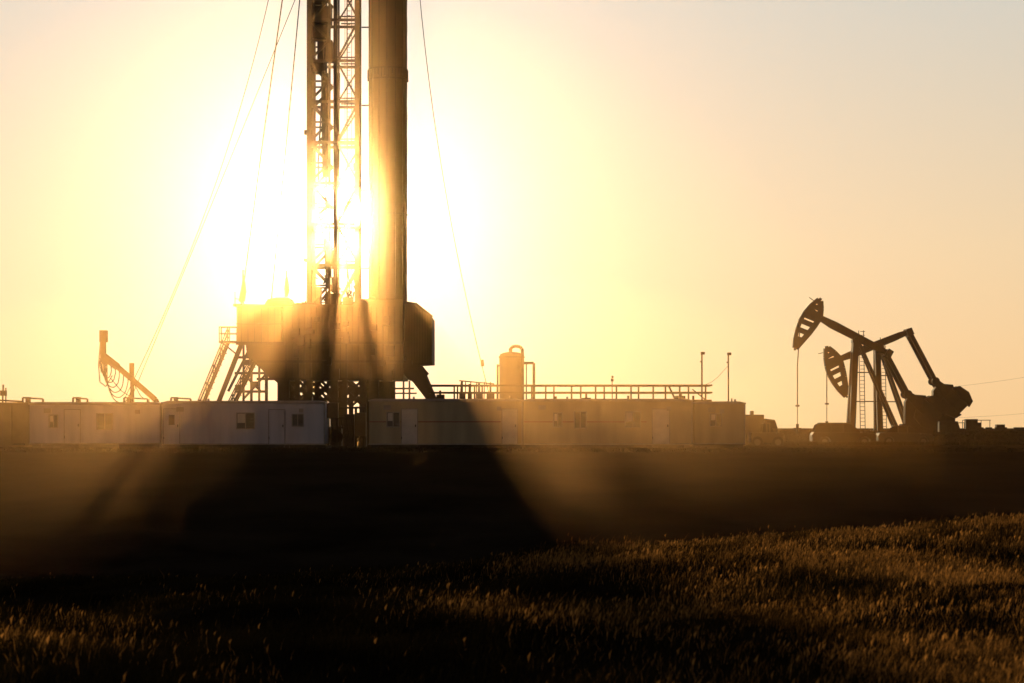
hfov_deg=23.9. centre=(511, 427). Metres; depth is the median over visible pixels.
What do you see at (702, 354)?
floodlight pole
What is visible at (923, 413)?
pumpjack
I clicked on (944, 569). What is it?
prairie grass
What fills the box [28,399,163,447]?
office trailer
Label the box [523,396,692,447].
crew trailer
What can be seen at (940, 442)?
roadside grass
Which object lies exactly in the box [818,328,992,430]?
pumpjack
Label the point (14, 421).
mud tank
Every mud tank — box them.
[0,385,191,446]
[428,380,711,446]
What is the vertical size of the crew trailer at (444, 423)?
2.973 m
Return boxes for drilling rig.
[125,0,488,444]
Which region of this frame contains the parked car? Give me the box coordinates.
[876,426,933,442]
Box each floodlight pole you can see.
[700,352,704,399]
[726,353,730,400]
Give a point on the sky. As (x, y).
(636, 190)
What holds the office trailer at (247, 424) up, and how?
on the ground at (216, 512)
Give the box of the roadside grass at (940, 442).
[763,429,1023,444]
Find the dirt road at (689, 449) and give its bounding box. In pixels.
[0,446,1023,452]
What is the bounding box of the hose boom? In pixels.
[98,330,158,401]
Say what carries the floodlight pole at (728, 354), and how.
on the ground at (216, 512)
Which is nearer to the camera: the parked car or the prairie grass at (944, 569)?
the prairie grass at (944, 569)
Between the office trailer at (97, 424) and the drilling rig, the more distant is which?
the drilling rig
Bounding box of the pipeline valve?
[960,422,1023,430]
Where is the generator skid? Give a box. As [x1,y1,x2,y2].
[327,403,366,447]
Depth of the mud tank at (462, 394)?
139.94 m
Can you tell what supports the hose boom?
on the ground at (216, 512)
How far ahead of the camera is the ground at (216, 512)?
92.79 m
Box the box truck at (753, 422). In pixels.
[743,411,777,444]
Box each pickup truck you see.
[748,423,783,445]
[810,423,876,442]
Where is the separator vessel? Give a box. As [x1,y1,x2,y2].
[497,345,534,399]
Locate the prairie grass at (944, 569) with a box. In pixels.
[0,508,1023,682]
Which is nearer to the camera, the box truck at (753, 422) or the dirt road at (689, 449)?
the dirt road at (689, 449)
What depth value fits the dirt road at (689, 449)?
123.71 m
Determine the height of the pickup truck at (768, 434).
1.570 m
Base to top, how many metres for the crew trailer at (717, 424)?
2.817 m
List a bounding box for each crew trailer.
[368,396,522,447]
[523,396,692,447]
[692,398,745,447]
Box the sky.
[0,0,1023,427]
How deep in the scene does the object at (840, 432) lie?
186.00 m
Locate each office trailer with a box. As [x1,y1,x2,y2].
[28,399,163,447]
[161,398,331,447]
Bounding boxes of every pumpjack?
[792,297,968,434]
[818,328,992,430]
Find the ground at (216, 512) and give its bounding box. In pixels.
[0,428,1023,682]
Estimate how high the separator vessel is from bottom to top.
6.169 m

